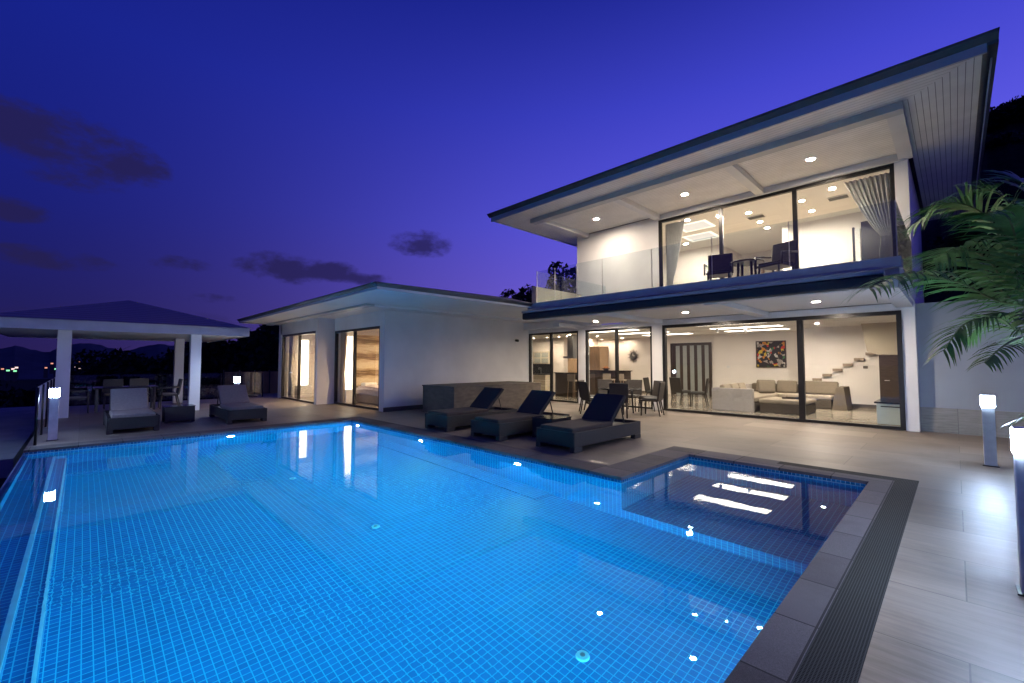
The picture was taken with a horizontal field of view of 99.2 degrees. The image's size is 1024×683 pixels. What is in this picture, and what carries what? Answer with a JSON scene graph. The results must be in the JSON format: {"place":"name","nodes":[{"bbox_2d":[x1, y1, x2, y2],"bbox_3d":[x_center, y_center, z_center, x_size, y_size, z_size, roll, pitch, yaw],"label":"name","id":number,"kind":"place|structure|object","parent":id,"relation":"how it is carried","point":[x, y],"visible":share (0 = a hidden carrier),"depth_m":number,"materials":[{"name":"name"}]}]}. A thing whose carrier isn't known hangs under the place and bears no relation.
{"place":"outdoors","nodes":[
{"label":"outdoors","id":0,"kind":"place"},
{"bbox_2d":[0,478,6,487],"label":"side slope","id":1,"kind":"structure","parent":0,"point":[2,480],"depth_m":14.98,"materials":[{"name":"green plant"}]},
{"bbox_2d":[3,379,109,407],"bbox_3d":[-42.045,10.420,39.754,7.969,13.929,9.422,3,-4,-44],"label":"tree","id":2,"kind":"object","parent":1,"relation":"on","point":[82,402],"visible":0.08,"depth_m":39.17,"materials":[{"name":"green plant"}]},
{"bbox_2d":[69,360,123,404],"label":"tree","id":3,"kind":"object","parent":1,"relation":"on","point":[80,384],"visible":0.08,"depth_m":41.41,"materials":[{"name":"green plant"}]},
{"bbox_2d":[111,352,184,401],"bbox_3d":[-32.260,6.043,40.995,8.398,10.791,7.306,3,-4,-44],"label":"tree","id":4,"kind":"object","parent":1,"relation":"on","point":[136,368],"visible":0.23,"depth_m":38.47,"materials":[{"name":"black plant"}]},
{"bbox_2d":[155,347,209,400],"bbox_3d":[-27.370,4.733,38.485,8.052,9.173,7.150,-1,-3,25],"label":"tree","id":5,"kind":"object","parent":1,"relation":"on","point":[167,357],"visible":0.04,"depth_m":37.20,"materials":[{"name":"green plant"}]},
{"bbox_2d":[155,339,240,398],"bbox_3d":[-24.824,3.287,36.223,7.988,7.850,7.134,0,-3,10],"label":"tree","id":6,"kind":"object","parent":1,"relation":"on","point":[167,376],"visible":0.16,"depth_m":34.02,"materials":[{"name":"green plant"}]},
{"bbox_2d":[184,340,240,398],"bbox_3d":[-22.941,3.260,35.586,6.542,7.844,6.106,3,-4,-44],"label":"tree","id":7,"kind":"object","parent":1,"relation":"on","point":[213,376],"visible":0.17,"depth_m":33.23,"materials":[{"name":"green plant"}]},
{"bbox_2d":[217,337,246,378],"bbox_3d":[-20.081,2.835,34.299,5.174,6.573,6.773,0,-3,5],"label":"tree","id":8,"kind":"object","parent":1,"relation":"on","point":[225,362],"visible":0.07,"depth_m":32.64,"materials":[{"name":"green plant"}]},
{"bbox_2d":[226,324,278,371],"bbox_3d":[-17.367,2.215,31.753,5.044,7.571,5.996,-1,-3,28],"label":"tree","id":9,"kind":"object","parent":1,"relation":"on","point":[252,354],"visible":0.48,"depth_m":30.11,"materials":[{"name":"black plant"}]},
{"bbox_2d":[518,284,534,302],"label":"tree","id":10,"kind":"object","parent":1,"relation":"on","point":[523,290],"visible":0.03,"depth_m":33.07,"materials":[{"name":"green plant"}]},
{"bbox_2d":[0,406,34,477],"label":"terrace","id":11,"kind":"structure","parent":0,"point":[16,429],"depth_m":10.01,"materials":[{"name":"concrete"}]},
{"bbox_2d":[0,379,78,406],"bbox_3d":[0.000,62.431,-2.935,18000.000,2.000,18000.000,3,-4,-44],"label":"ground","id":12,"kind":"structure","parent":0,"point":[26,384],"depth_m":1193.08,"materials":[{"name":"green plant"}]},
{"bbox_2d":[5,369,9,380],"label":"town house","id":13,"kind":"structure","parent":12,"relation":"on","point":[7,375],"depth_m":1371.75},
{"bbox_2d":[0,343,184,379],"bbox_3d":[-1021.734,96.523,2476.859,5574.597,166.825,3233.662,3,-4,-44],"label":"mountains","id":14,"kind":"structure","parent":0,"point":[30,363],"depth_m":2002.96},
{"bbox_2d":[0,367,4,379],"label":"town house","id":15,"kind":"structure","parent":14,"relation":"on","point":[2,372],"depth_m":1363.93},
{"bbox_2d":[43,366,47,377],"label":"town house","id":16,"kind":"structure","parent":14,"relation":"on","point":[45,374],"depth_m":1432.59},
{"bbox_2d":[49,362,53,373],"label":"town house","id":17,"kind":"structure","parent":14,"relation":"on","point":[51,370],"depth_m":1442.83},
{"bbox_2d":[70,346,156,381],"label":"tree","id":18,"kind":"object","parent":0,"point":[106,360],"visible":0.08,"depth_m":48.51,"materials":[{"name":"green plant"}]},
{"bbox_2d":[23,421,866,486],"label":"waterline tiles","id":19,"kind":"object","parent":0,"point":[638,475],"visible":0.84,"depth_m":7.04,"materials":[{"name":"tile"}]},
{"bbox_2d":[0,0,1023,351],"label":"sky","id":20,"kind":"structure","parent":0,"point":[228,161],"materials":[{"name":"blue"}]},
{"bbox_2d":[499,289,531,302],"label":"tree","id":21,"kind":"object","parent":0,"point":[515,295],"visible":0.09,"depth_m":32.27,"materials":[{"name":"green plant"}]},
{"bbox_2d":[26,393,1023,682],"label":"deck","id":22,"kind":"structure","parent":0,"point":[952,607],"depth_m":5.18,"materials":[{"name":"grey tile"}]},
{"bbox_2d":[33,377,55,445],"bbox_3d":[-11.897,1.504,11.229,0.044,1.050,9.464,3,-4,-44],"label":"glass fence","id":23,"kind":"object","parent":22,"relation":"on","point":[42,397],"visible":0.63,"depth_m":8.82,"materials":[{"name":"glass"}]},
{"bbox_2d":[46,388,59,440],"bbox_3d":[-8.829,1.396,8.400,0.168,1.000,0.168,3,-4,-44],"label":"bollard lamp","id":24,"kind":"object","parent":22,"relation":"on","point":[54,394],"visible":1,"depth_m":8.35,"materials":[{"name":"metal"}]},
{"bbox_2d":[69,389,88,412],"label":"dining chair","id":25,"kind":"object","parent":22,"relation":"on","point":[78,397],"visible":0.52,"depth_m":12.73,"materials":[{"name":"grey wicker"}]},
{"bbox_2d":[101,379,125,408],"bbox_3d":[-12.973,1.699,14.184,0.582,0.945,0.581,3,-4,-44],"label":"dining chair","id":26,"kind":"object","parent":22,"relation":"on","point":[105,393],"visible":0.5,"depth_m":14.25,"materials":[{"name":"grey wicker"}]},
{"bbox_2d":[0,300,251,417],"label":"pavilion","id":27,"kind":"structure","parent":22,"relation":"on","point":[117,320],"depth_m":12.98,"materials":[{"name":"white paint"}]},
{"bbox_2d":[93,385,158,412],"bbox_3d":[-12.055,1.771,13.603,1.500,0.740,0.900,3,-4,-44],"label":"dining table","id":28,"kind":"object","parent":22,"relation":"on","point":[152,394],"visible":0.99,"depth_m":13.54,"materials":[{"name":"grey wood"}]},
{"bbox_2d":[103,388,159,434],"bbox_3d":[-8.812,1.544,10.074,0.860,0.862,2.150,3,-4,-44],"label":"sun lounger","id":29,"kind":"object","parent":22,"relation":"on","point":[129,408],"visible":1,"depth_m":9.74,"materials":[{"name":"fabric"}]},
{"bbox_2d":[129,378,150,405],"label":"dining chair","id":30,"kind":"object","parent":22,"relation":"on","point":[138,381],"visible":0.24,"depth_m":14.80,"materials":[{"name":"grey wicker"}]},
{"bbox_2d":[158,379,182,408],"bbox_3d":[-11.268,1.708,14.382,0.581,0.945,0.582,3,-4,-44],"label":"dining chair","id":31,"kind":"object","parent":22,"relation":"on","point":[178,389],"visible":0.97,"depth_m":14.33,"materials":[{"name":"grey wicker"}]},
{"bbox_2d":[162,404,195,423],"bbox_3d":[-8.448,1.821,11.045,0.620,0.400,0.580,3,-4,-44],"label":"side table","id":32,"kind":"object","parent":22,"relation":"on","point":[181,412],"visible":1,"depth_m":10.85,"materials":[{"name":"wicker"}]},
{"bbox_2d":[234,377,239,384],"bbox_3d":[-8.555,1.618,13.548,0.168,1.040,0.168,3,-4,-44],"label":"bollard lamp","id":33,"kind":"object","parent":22,"relation":"on","point":[236,380],"visible":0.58,"depth_m":13.52,"materials":[{"name":"glass"}]},
{"bbox_2d":[209,385,266,423],"bbox_3d":[-7.301,1.615,11.588,0.860,0.862,2.150,3,-4,-44],"label":"sun lounger","id":34,"kind":"object","parent":22,"relation":"on","point":[235,404],"visible":1,"depth_m":11.32,"materials":[{"name":"fabric"}]},
{"bbox_2d":[223,370,277,393],"bbox_3d":[-12.112,1.906,20.523,2.525,1.120,0.100,3,-4,-44],"label":"timber fence","id":35,"kind":"object","parent":22,"relation":"on","point":[252,381],"visible":0.64,"depth_m":20.52,"materials":[{"name":"wood"}]},
{"bbox_2d":[237,281,558,411],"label":"bedroom wing","id":36,"kind":"structure","parent":22,"relation":"on","point":[405,343],"depth_m":14.84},
{"bbox_2d":[288,336,294,397],"bbox_3d":[-9.154,0.997,18.114,0.107,2.650,0.500,3,-4,-44],"label":"curtain","id":37,"kind":"object","parent":36,"relation":"hanging from","point":[290,373],"visible":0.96,"depth_m":18.08,"materials":[{"name":"fabric"}]},
{"bbox_2d":[281,331,315,403],"bbox_3d":[-8.261,0.976,16.874,0.100,2.605,3.720,3,-4,-44],"label":"window","id":38,"kind":"structure","parent":36,"relation":"in","point":[311,332],"depth_m":16.82,"materials":[{"name":"metal"}]},
{"bbox_2d":[340,332,347,402],"bbox_3d":[-6.076,0.885,15.731,0.102,2.650,0.420,3,-4,-44],"label":"curtain","id":39,"kind":"object","parent":36,"relation":"hanging from","point":[343,362],"visible":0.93,"depth_m":15.69,"materials":[{"name":"beige fabric"}]},
{"bbox_2d":[334,326,379,409],"bbox_3d":[-5.210,0.871,14.633,0.100,2.605,3.400,3,-4,-44],"label":"window","id":40,"kind":"structure","parent":36,"relation":"in","point":[375,327],"depth_m":14.74,"materials":[{"name":"metal"}]},
{"bbox_2d":[356,382,378,404],"bbox_3d":[-4.526,1.872,16.004,1.598,0.700,2.171,3,-4,-44],"label":"bed","id":41,"kind":"object","parent":36,"relation":"on","point":[366,392],"visible":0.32,"depth_m":15.71,"materials":[{"name":"fabric"}]},
{"bbox_2d":[23,416,893,682],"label":"pool coping","id":42,"kind":"object","parent":22,"relation":"on","point":[776,651],"visible":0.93,"depth_m":4.02,"materials":[{"name":"stone"}]},
{"bbox_2d":[425,387,517,431],"bbox_3d":[-0.925,1.560,10.422,2.150,0.862,0.860,3,-4,-44],"label":"sun lounger","id":43,"kind":"object","parent":22,"relation":"on","point":[451,419],"visible":0.79,"depth_m":9.95,"materials":[{"name":"wicker"}]},
{"bbox_2d":[422,381,541,412],"bbox_3d":[-0.863,1.745,13.853,3.640,0.815,1.590,3,-4,-44],"label":"stone counter","id":44,"kind":"object","parent":22,"relation":"on","point":[514,395],"visible":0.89,"depth_m":12.93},
{"bbox_2d":[471,390,569,440],"bbox_3d":[0.226,1.508,9.311,2.150,0.862,0.860,3,-4,-44],"label":"sun lounger","id":45,"kind":"object","parent":22,"relation":"on","point":[503,426],"visible":0.69,"depth_m":8.80,"materials":[{"name":"wicker"}]},
{"bbox_2d":[531,414,570,436],"bbox_3d":[0.798,1.712,8.741,0.620,0.400,0.540,3,-4,-44],"label":"side table","id":46,"kind":"object","parent":22,"relation":"on","point":[537,421],"visible":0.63,"depth_m":8.65,"materials":[{"name":"wicker"}]},
{"bbox_2d":[578,381,592,413],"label":"dining chair","id":47,"kind":"object","parent":22,"relation":"on","point":[584,391],"visible":0.59,"depth_m":12.39,"materials":[{"name":"brown wicker"}]},
{"bbox_2d":[536,393,640,452],"bbox_3d":[1.490,1.457,8.227,2.150,0.862,0.860,3,-4,-44],"label":"sun lounger","id":48,"kind":"object","parent":22,"relation":"on","point":[598,422],"visible":1,"depth_m":7.87,"materials":[{"name":"wicker"}]},
{"bbox_2d":[597,379,611,393],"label":"dining chair","id":49,"kind":"object","parent":22,"relation":"on","point":[603,382],"visible":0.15,"depth_m":13.98,"materials":[{"name":"grey wicker"}]},
{"bbox_2d":[609,383,628,418],"bbox_3d":[2.923,1.591,11.898,0.500,0.945,0.581,-1,-3,15],"label":"dining chair","id":50,"kind":"object","parent":22,"relation":"on","point":[619,388],"visible":0.6,"depth_m":11.64,"materials":[{"name":"grey wicker"}]},
{"bbox_2d":[599,387,641,414],"bbox_3d":[3.177,1.734,12.813,1.240,0.741,1.240,3,-4,-44],"label":"round table","id":51,"kind":"object","parent":22,"relation":"on","point":[629,388],"visible":0.55,"depth_m":12.78,"materials":[{"name":"wicker"}]},
{"bbox_2d":[622,379,641,411],"bbox_3d":[3.731,1.671,13.594,0.500,0.945,0.581,-2,-3,35],"label":"dining chair","id":52,"kind":"object","parent":22,"relation":"on","point":[638,384],"visible":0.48,"depth_m":13.69,"materials":[{"name":"grey wicker"}]},
{"bbox_2d":[638,380,662,412],"bbox_3d":[4.119,1.642,12.976,0.581,0.945,0.500,0,-3,-10],"label":"dining chair","id":53,"kind":"object","parent":22,"relation":"on","point":[655,388],"visible":0.54,"depth_m":13.09,"materials":[{"name":"fabric"}]},
{"bbox_2d":[640,382,664,416],"bbox_3d":[3.974,1.610,12.292,0.581,0.945,0.500,-2,-3,33],"label":"dining chair","id":54,"kind":"object","parent":22,"relation":"on","point":[660,394],"visible":1,"depth_m":12.15,"materials":[{"name":"grey wicker"}]},
{"bbox_2d":[487,27,999,431],"bbox_3d":[3.271,-1.318,17.748,11.450,7.340,21.810,3,-4,-44],"label":"villa","id":55,"kind":"object","parent":22,"relation":"on","point":[916,127],"visible":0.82,"depth_m":11.56,"materials":[{"name":"white paint"}]},
{"bbox_2d":[533,351,549,390],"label":"kitchen units","id":56,"kind":"object","parent":55,"relation":"attached to","point":[541,364],"visible":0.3,"depth_m":21.60,"materials":[{"name":"beige wood"}]},
{"bbox_2d":[529,331,577,402],"bbox_3d":[1.589,0.961,16.776,0.100,2.625,2.480,3,-4,-44],"label":"window","id":57,"kind":"structure","parent":55,"relation":"in","point":[551,334],"depth_m":16.82,"materials":[{"name":"metal"}]},
{"bbox_2d":[563,335,576,357],"bbox_3d":[2.662,0.206,19.260,0.600,1.078,0.600,3,-4,-44],"label":"extractor hood","id":58,"kind":"object","parent":55,"relation":"hanging from","point":[571,346],"visible":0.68,"depth_m":19.15,"materials":[{"name":"metal"}]},
{"bbox_2d":[567,374,576,397],"bbox_3d":[2.583,1.855,18.192,0.415,0.981,0.415,3,-4,-44],"label":"bar stool","id":59,"kind":"object","parent":55,"relation":"on","point":[571,377],"visible":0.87,"depth_m":18.08,"materials":[{"name":"brown wood"}]},
{"bbox_2d":[568,346,607,371],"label":"tall units","id":60,"kind":"object","parent":55,"relation":"on","point":[598,357],"visible":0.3,"depth_m":22.27,"materials":[{"name":"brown wood"}]},
{"bbox_2d":[589,370,631,393],"bbox_3d":[4.278,1.882,20.142,0.650,1.108,2.500,3,-4,-44],"label":"bar counter","id":61,"kind":"object","parent":55,"relation":"on","point":[600,373],"visible":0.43,"depth_m":19.68,"materials":[{"name":"brown wood"}]},
{"bbox_2d":[585,326,652,408],"bbox_3d":[3.581,0.866,14.755,0.100,2.625,2.580,3,-4,-44],"label":"window","id":62,"kind":"structure","parent":55,"relation":"in","point":[616,330],"depth_m":14.77,"materials":[{"name":"metal"}]},
{"bbox_2d":[628,351,637,362],"bbox_3d":[6.007,0.716,21.620,0.050,0.720,0.685,3,-4,-44],"label":"sunburst clock","id":63,"kind":"object","parent":55,"relation":"attached to","point":[633,355],"visible":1,"depth_m":21.59,"materials":[{"name":"grey metal"}]},
{"bbox_2d":[619,331,669,334],"bbox_3d":[5.266,-0.351,17.708,0.620,0.014,2.260,3,-4,-44],"label":"strip light","id":64,"kind":"object","parent":55,"relation":"attached to","point":[636,333],"visible":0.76,"depth_m":18.04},
{"bbox_2d":[643,377,650,404],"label":"dining chair","id":65,"kind":"object","parent":55,"relation":"on","point":[646,385],"visible":0.47,"depth_m":15.30,"materials":[{"name":"brown wicker"}]},
{"bbox_2d":[665,220,683,285],"bbox_3d":[5.151,-2.393,13.716,0.101,2.730,0.620,3,-4,-44],"label":"curtain","id":66,"kind":"object","parent":55,"relation":"hanging from","point":[674,231],"visible":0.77,"depth_m":13.78,"materials":[{"name":"fabric"}]},
{"bbox_2d":[669,377,690,404],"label":"dining chair","id":67,"kind":"object","parent":55,"relation":"on","point":[675,385],"visible":0.89,"depth_m":15.43,"materials":[{"name":"brown wicker"}]},
{"bbox_2d":[670,342,712,396],"bbox_3d":[8.013,1.233,19.548,0.099,2.348,1.830,3,-4,-44],"label":"folding door","id":68,"kind":"structure","parent":55,"relation":"in","point":[691,363],"depth_m":19.50,"materials":[{"name":"grey wood"}]},
{"bbox_2d":[683,220,715,232],"bbox_3d":[6.016,-3.784,14.324,0.900,0.014,1.000,3,-4,-44],"label":"cove light","id":69,"kind":"object","parent":55,"relation":"attached to","point":[696,225],"visible":0.76,"depth_m":14.23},
{"bbox_2d":[690,378,709,406],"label":"dining chair","id":70,"kind":"object","parent":55,"relation":"on","point":[705,392],"visible":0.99,"depth_m":14.60,"materials":[{"name":"brown wicker"}]},
{"bbox_2d":[682,231,718,241],"bbox_3d":[6.732,-3.728,15.519,0.900,0.014,1.000,3,-4,-44],"label":"cove light","id":71,"kind":"object","parent":55,"relation":"attached to","point":[701,236],"visible":0.87,"depth_m":15.48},
{"bbox_2d":[703,253,733,280],"bbox_3d":[5.063,-1.668,10.639,0.652,1.058,0.651,-2,-3,30],"label":"dining chair","id":72,"kind":"object","parent":55,"relation":"on","point":[720,267],"visible":0.87,"depth_m":10.78,"materials":[{"name":"fabric"}]},
{"bbox_2d":[554,200,912,297],"bbox_3d":[4.722,-1.638,11.063,3.532,0.928,7.836,3,-4,-44],"label":"glass railing","id":73,"kind":"object","parent":55,"relation":"on","point":[903,247],"visible":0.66,"depth_m":8.07,"materials":[{"name":"glass"}]},
{"bbox_2d":[707,325,783,329],"bbox_3d":[7.930,-0.484,14.862,0.620,0.014,2.260,3,-4,-44],"label":"strip light","id":74,"kind":"object","parent":55,"relation":"attached to","point":[746,327],"visible":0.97,"depth_m":14.88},
{"bbox_2d":[730,258,763,276],"bbox_3d":[5.539,-1.518,10.278,0.720,0.721,0.720,3,-4,-44],"label":"round table","id":75,"kind":"object","parent":55,"relation":"on","point":[743,263],"visible":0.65,"depth_m":10.20,"materials":[{"name":"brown wood"}]},
{"bbox_2d":[746,214,765,219],"bbox_3d":[7.493,-3.822,13.394,0.340,0.024,0.440,3,-4,-44],"label":"ceiling vent","id":76,"kind":"object","parent":55,"relation":"attached to","point":[758,216],"visible":1,"depth_m":13.40,"materials":[{"name":"grey metal"}]},
{"bbox_2d":[724,328,790,331],"bbox_3d":[9.037,-0.423,16.160,0.620,0.014,2.160,3,-4,-44],"label":"strip light","id":77,"kind":"object","parent":55,"relation":"attached to","point":[757,329],"visible":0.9,"depth_m":15.91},
{"bbox_2d":[756,340,786,367],"bbox_3d":[10.273,0.503,17.307,0.050,1.060,1.060,3,-4,-44],"label":"painting","id":78,"kind":"object","parent":55,"relation":"attached to","point":[770,354],"visible":1,"depth_m":17.28,"materials":[{"name":"multicoloured paint"}]},
{"bbox_2d":[755,239,797,273],"bbox_3d":[5.880,-1.713,9.667,0.651,1.058,0.652,1,-3,-25],"label":"dining chair","id":79,"kind":"object","parent":55,"relation":"on","point":[780,257],"visible":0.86,"depth_m":9.64,"materials":[{"name":"fabric"}]},
{"bbox_2d":[658,163,896,286],"bbox_3d":[6.654,-2.509,11.789,0.100,2.840,5.640,3,-4,-44],"label":"window","id":80,"kind":"structure","parent":55,"relation":"in","point":[794,190],"depth_m":11.18,"materials":[{"name":"metal"}]},
{"bbox_2d":[712,380,852,412],"bbox_3d":[8.584,1.705,13.823,3.520,0.868,3.050,3,-4,-44],"label":"corner sofa","id":81,"kind":"object","parent":55,"relation":"on","point":[744,397],"visible":0.94,"depth_m":13.73,"materials":[{"name":"beige fabric"}]},
{"bbox_2d":[662,310,905,429],"bbox_3d":[6.664,0.716,11.563,0.130,2.625,5.560,3,-4,-44],"label":"window","id":82,"kind":"structure","parent":55,"relation":"in","point":[799,320],"depth_m":10.90,"materials":[{"name":"metal"}]},
{"bbox_2d":[759,397,816,414],"bbox_3d":[8.192,1.899,12.950,1.290,0.398,1.210,3,-4,-44],"label":"ottoman","id":83,"kind":"object","parent":55,"relation":"on","point":[779,405],"visible":0.87,"depth_m":12.57,"materials":[{"name":"beige fabric"}]},
{"bbox_2d":[827,193,848,201],"bbox_3d":[8.838,-3.896,11.815,0.340,0.024,0.440,3,-4,-44],"label":"ceiling vent","id":84,"kind":"object","parent":55,"relation":"attached to","point":[838,197],"visible":1,"depth_m":11.78,"materials":[{"name":"grey metal"}]},
{"bbox_2d":[844,172,892,257],"bbox_3d":[8.465,-2.552,10.352,0.101,2.730,0.850,3,-4,-44],"label":"curtain","id":85,"kind":"object","parent":55,"relation":"hanging from","point":[870,195],"visible":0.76,"depth_m":10.24,"materials":[{"name":"fabric"}]},
{"bbox_2d":[861,221,880,259],"bbox_3d":[10.555,-2.303,12.562,0.098,2.460,0.720,3,-4,-44],"label":"dark panel door","id":86,"kind":"structure","parent":55,"relation":"in","point":[870,239],"depth_m":12.68,"materials":[{"name":"metal"}]},
{"bbox_2d":[874,399,899,424],"bbox_3d":[9.430,1.731,10.764,1.200,0.528,0.630,3,-4,-44],"label":"sideboard","id":87,"kind":"object","parent":55,"relation":"on","point":[888,411],"visible":0.55,"depth_m":10.42,"materials":[{"name":"wood"}]},
{"bbox_2d":[879,355,898,399],"bbox_3d":[11.309,1.246,12.891,0.132,1.698,0.670,3,-4,-44],"label":"inner door","id":88,"kind":"structure","parent":55,"relation":"in","point":[888,364],"depth_m":12.99,"materials":[{"name":"brown wood"}]},
{"bbox_2d":[777,461,918,682],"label":"drainage channel","id":89,"kind":"object","parent":22,"relation":"in","point":[837,651],"visible":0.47,"depth_m":2.74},
{"bbox_2d":[915,299,1023,437],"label":"garden wall","id":90,"kind":"structure","parent":22,"relation":"on","point":[949,399],"depth_m":9.09,"materials":[{"name":"paint"}]},
{"bbox_2d":[980,395,999,467],"bbox_3d":[6.931,1.289,6.334,0.168,1.020,0.168,3,-4,-44],"label":"bollard lamp","id":91,"kind":"object","parent":22,"relation":"on","point":[987,402],"visible":1,"depth_m":6.29,"materials":[{"name":"metal"}]},
{"bbox_2d":[1010,426,1023,596],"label":"bollard lamp","id":92,"kind":"object","parent":22,"relation":"on","point":[1017,440],"visible":1,"depth_m":2.83,"materials":[{"name":"metal"}]},
{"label":"pool basin","id":93,"kind":"structure","parent":22,"relation":"in","visible":0},
{"bbox_2d":[0,454,22,490],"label":"infinity edge face","id":94,"kind":"object","parent":93,"relation":"attached to","point":[10,473],"depth_m":6.18},
{"bbox_2d":[0,423,864,682],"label":"pool water","id":95,"kind":"structure","parent":93,"relation":"in","point":[345,553],"depth_m":3.43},
{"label":"planting bed","id":96,"kind":"structure","parent":22,"relation":"on","visible":0},
{"bbox_2d":[839,170,1023,313],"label":"palm tree","id":97,"kind":"object","parent":96,"relation":"on","point":[1006,253],"visible":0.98,"depth_m":7.24,"materials":[{"name":"green plant"}]},
{"bbox_2d":[922,308,1023,372],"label":"palm tree","id":98,"kind":"object","parent":96,"relation":"on","point":[993,317],"visible":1,"depth_m":6.25,"materials":[{"name":"green plant"}]},
{"bbox_2d":[1002,413,1023,426],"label":"fan shrub","id":99,"kind":"object","parent":96,"relation":"on","point":[1016,420],"visible":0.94,"depth_m":5.63,"materials":[{"name":"green plant"}]},
{"bbox_2d":[543,261,575,293],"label":"tree","id":100,"kind":"object","parent":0,"point":[560,285],"visible":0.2,"depth_m":28.95,"materials":[{"name":"green plant"}]},
{"bbox_2d":[554,372,596,396],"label":"kitchen island","id":101,"kind":"structure","parent":0,"point":[561,386],"depth_m":18.93,"materials":[{"name":"brown wood"}]},
{"bbox_2d":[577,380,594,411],"bbox_3d":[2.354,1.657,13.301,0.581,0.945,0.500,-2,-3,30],"label":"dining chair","id":102,"kind":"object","parent":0,"point":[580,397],"visible":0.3,"depth_m":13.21,"materials":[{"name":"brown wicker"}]},
{"bbox_2d":[603,374,614,382],"bbox_3d":[4.288,1.904,19.238,0.415,0.981,0.415,3,-4,-44],"label":"bar stool","id":103,"kind":"object","parent":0,"point":[606,376],"visible":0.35,"depth_m":19.12,"materials":[{"name":"beige fabric"}]},
{"bbox_2d":[921,120,1023,302],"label":"wooded hill","id":104,"kind":"structure","parent":0,"point":[1009,156],"depth_m":62.18,"materials":[{"name":"black plant"}]},
{"bbox_2d":[987,106,1009,130],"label":"tree","id":105,"kind":"object","parent":104,"relation":"on","point":[990,122],"visible":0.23,"depth_m":70.14,"materials":[{"name":"green plant"}]},
{"bbox_2d":[992,99,1023,123],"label":"tree","id":106,"kind":"object","parent":104,"relation":"on","point":[1001,108],"visible":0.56,"depth_m":68.80,"materials":[{"name":"green plant"}]},
{"bbox_2d":[1000,97,1023,121],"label":"tree","id":107,"kind":"object","parent":104,"relation":"on","point":[1013,100],"visible":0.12,"depth_m":69.10,"materials":[{"name":"green plant"}]},
{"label":"raised bed","id":108,"kind":"structure","parent":0,"visible":0},
{"bbox_2d":[922,221,1015,291],"bbox_3d":[12.783,-1.940,11.786,2.213,2.806,2.411,0,-3,-8],"label":"tree","id":109,"kind":"object","parent":108,"relation":"on","point":[953,241],"visible":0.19,"depth_m":11.86,"materials":[{"name":"green plant"}]},
{"bbox_2d":[922,231,1023,297],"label":"tree","id":110,"kind":"object","parent":108,"relation":"on","point":[928,247],"visible":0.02,"depth_m":16.38,"materials":[{"name":"green plant"}]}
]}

